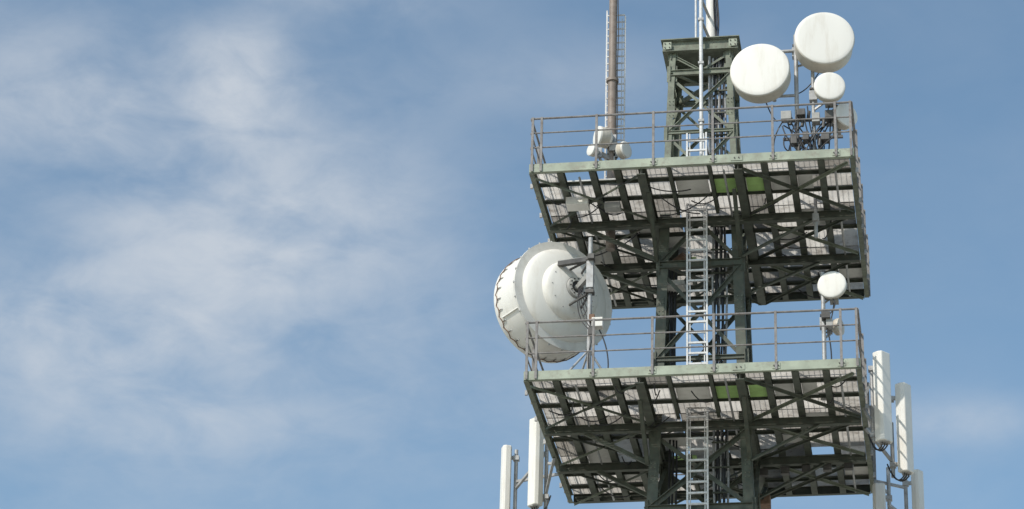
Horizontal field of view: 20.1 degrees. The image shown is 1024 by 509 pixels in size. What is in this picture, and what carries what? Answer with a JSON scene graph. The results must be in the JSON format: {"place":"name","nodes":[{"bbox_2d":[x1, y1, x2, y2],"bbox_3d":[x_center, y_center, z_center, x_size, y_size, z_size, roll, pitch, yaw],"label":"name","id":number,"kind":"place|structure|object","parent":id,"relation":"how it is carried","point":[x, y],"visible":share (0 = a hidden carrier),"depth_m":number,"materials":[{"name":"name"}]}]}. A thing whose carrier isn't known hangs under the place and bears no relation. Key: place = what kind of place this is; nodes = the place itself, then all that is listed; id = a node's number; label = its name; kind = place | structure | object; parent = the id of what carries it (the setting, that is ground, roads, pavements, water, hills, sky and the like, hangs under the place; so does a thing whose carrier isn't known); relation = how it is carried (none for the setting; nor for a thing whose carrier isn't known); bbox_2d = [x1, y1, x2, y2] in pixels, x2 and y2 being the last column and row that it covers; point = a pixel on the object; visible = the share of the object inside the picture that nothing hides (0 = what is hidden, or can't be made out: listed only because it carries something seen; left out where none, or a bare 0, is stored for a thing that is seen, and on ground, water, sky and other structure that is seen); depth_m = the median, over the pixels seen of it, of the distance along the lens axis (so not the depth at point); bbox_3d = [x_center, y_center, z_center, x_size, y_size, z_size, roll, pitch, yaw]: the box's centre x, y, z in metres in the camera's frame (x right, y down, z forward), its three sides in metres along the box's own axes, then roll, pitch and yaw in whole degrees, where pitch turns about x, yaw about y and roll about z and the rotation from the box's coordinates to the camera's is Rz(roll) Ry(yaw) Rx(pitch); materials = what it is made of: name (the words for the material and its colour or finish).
{"place":"outdoors","nodes":[
{"label":"outdoors","id":0,"kind":"place"},
{"bbox_2d":[0,0,1023,508],"label":"sky","id":1,"kind":"structure","parent":0,"point":[254,253],"materials":[{"name":"blue"}]},
{"label":"ground","id":2,"kind":"structure","parent":0,"visible":0},
{"bbox_2d":[523,35,876,508],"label":"telecommunication tower","id":3,"kind":"structure","parent":2,"relation":"on","point":[788,219],"depth_m":54.73,"materials":[{"name":"grey metal"}]},
{"bbox_2d":[500,445,557,508],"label":"panel antenna","id":4,"kind":"object","parent":3,"relation":"attached to","point":[507,457],"visible":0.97,"depth_m":56.77,"materials":[{"name":"beige plastic"}]},
{"bbox_2d":[527,417,554,508],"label":"panel antenna","id":5,"kind":"object","parent":3,"relation":"attached to","point":[537,497],"visible":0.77,"depth_m":55.66,"materials":[{"name":"beige plastic"}]},
{"bbox_2d":[494,237,611,369],"bbox_3d":[1.097,1.222,54.264,2.254,3.421,2.326,17,-30,-28],"label":"shrouded parabolic antenna","id":6,"kind":"object","parent":3,"relation":"on","point":[550,281],"visible":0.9,"depth_m":54.31,"materials":[{"name":"white metal"}]},
{"bbox_2d":[604,0,625,251],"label":"radio mast","id":7,"kind":"object","parent":3,"relation":"on","point":[612,83],"visible":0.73,"depth_m":57.63,"materials":[{"name":"grey metal"}]},
{"bbox_2d":[587,146,614,160],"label":"microwave drum antenna","id":8,"kind":"object","parent":7,"relation":"attached to","point":[591,152],"visible":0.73,"depth_m":56.51,"materials":[{"name":"beige plastic"}]},
{"bbox_2d":[593,126,617,151],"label":"microwave drum antenna","id":9,"kind":"object","parent":7,"relation":"attached to","point":[606,136],"visible":0.69,"depth_m":56.70,"materials":[{"name":"beige plastic"}]},
{"bbox_2d":[607,141,631,158],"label":"microwave drum antenna","id":10,"kind":"object","parent":7,"relation":"attached to","point":[623,151],"visible":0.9,"depth_m":56.62,"materials":[{"name":"beige plastic"}]},
{"bbox_2d":[686,132,708,508],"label":"access ladder","id":11,"kind":"object","parent":3,"relation":"attached to","point":[704,209],"visible":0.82,"depth_m":54.20,"materials":[{"name":"metal"}]},
{"bbox_2d":[695,0,718,155],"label":"antenna mast","id":12,"kind":"object","parent":3,"relation":"attached to","point":[711,28],"visible":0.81,"depth_m":57.41,"materials":[{"name":"metal"}]},
{"bbox_2d":[773,34,842,151],"bbox_3d":[5.638,-2.564,56.107,1.497,3.622,1.030,0,-26,3],"label":"antenna support frame","id":13,"kind":"object","parent":3,"relation":"on","point":[797,143],"visible":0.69,"depth_m":55.66,"materials":[{"name":"metal"}]},
{"bbox_2d":[730,44,790,121],"bbox_3d":[4.840,-3.305,56.235,1.166,1.490,0.685,-3,-27,9],"label":"microwave drum antenna","id":14,"kind":"object","parent":13,"relation":"attached to","point":[760,73],"visible":0.95,"depth_m":56.01,"materials":[{"name":"beige plastic"}]},
{"bbox_2d":[792,12,854,93],"bbox_3d":[6.054,-3.901,56.312,1.185,1.492,0.736,1,-26,2],"label":"microwave drum antenna","id":15,"kind":"object","parent":13,"relation":"attached to","point":[824,42],"visible":1,"depth_m":56.06,"materials":[{"name":"beige plastic"}]},
{"bbox_2d":[809,72,844,137],"bbox_3d":[6.074,-2.876,55.702,0.714,1.211,0.506,-3,-27,9],"label":"microwave drum antenna","id":16,"kind":"object","parent":13,"relation":"attached to","point":[829,87],"visible":0.99,"depth_m":55.63,"materials":[{"name":"beige plastic"}]},
{"bbox_2d":[826,103,856,134],"bbox_3d":[6.334,-2.320,55.785,0.507,1.158,0.482,15,-29,-25],"label":"microwave drum antenna","id":17,"kind":"object","parent":13,"relation":"attached to","point":[842,110],"visible":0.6,"depth_m":55.72,"materials":[{"name":"beige plastic"}]},
{"bbox_2d":[820,272,834,358],"bbox_3d":[5.810,1.444,53.399,0.338,2.500,0.290,-3,-27,9],"label":"antenna pole","id":18,"kind":"object","parent":3,"relation":"on","point":[826,319],"visible":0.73,"depth_m":53.41,"materials":[{"name":"metal"}]},
{"bbox_2d":[817,271,846,332],"bbox_3d":[5.955,0.899,53.743,0.546,1.179,0.366,-3,-27,9],"label":"microwave drum antenna","id":19,"kind":"object","parent":18,"relation":"attached to","point":[831,285],"visible":1,"depth_m":53.74,"materials":[{"name":"beige plastic"}]},
{"bbox_2d":[819,314,844,337],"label":"microwave drum antenna","id":20,"kind":"object","parent":18,"relation":"attached to","point":[835,330],"visible":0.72,"depth_m":53.65,"materials":[{"name":"beige plastic"}]},
{"bbox_2d":[862,350,892,451],"bbox_3d":[6.616,2.720,52.684,0.302,1.899,0.638,22,-33,-35],"label":"panel antenna","id":21,"kind":"object","parent":3,"relation":"attached to","point":[880,418],"visible":1,"depth_m":52.53,"materials":[{"name":"beige plastic"}]},
{"bbox_2d":[872,467,891,508],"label":"panel antenna","id":22,"kind":"object","parent":3,"relation":"attached to","point":[881,498],"visible":0.96,"depth_m":55.67,"materials":[{"name":"beige plastic"}]},
{"bbox_2d":[864,382,913,481],"bbox_3d":[7.002,3.280,53.855,0.884,1.919,0.588,-3,-27,9],"label":"panel antenna","id":23,"kind":"object","parent":3,"relation":"attached to","point":[901,398],"visible":0.97,"depth_m":53.78,"materials":[{"name":"beige plastic"}]},
{"bbox_2d":[875,469,923,508],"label":"panel antenna","id":24,"kind":"object","parent":3,"relation":"attached to","point":[916,484],"visible":0.8,"depth_m":55.92,"materials":[{"name":"beige plastic"}]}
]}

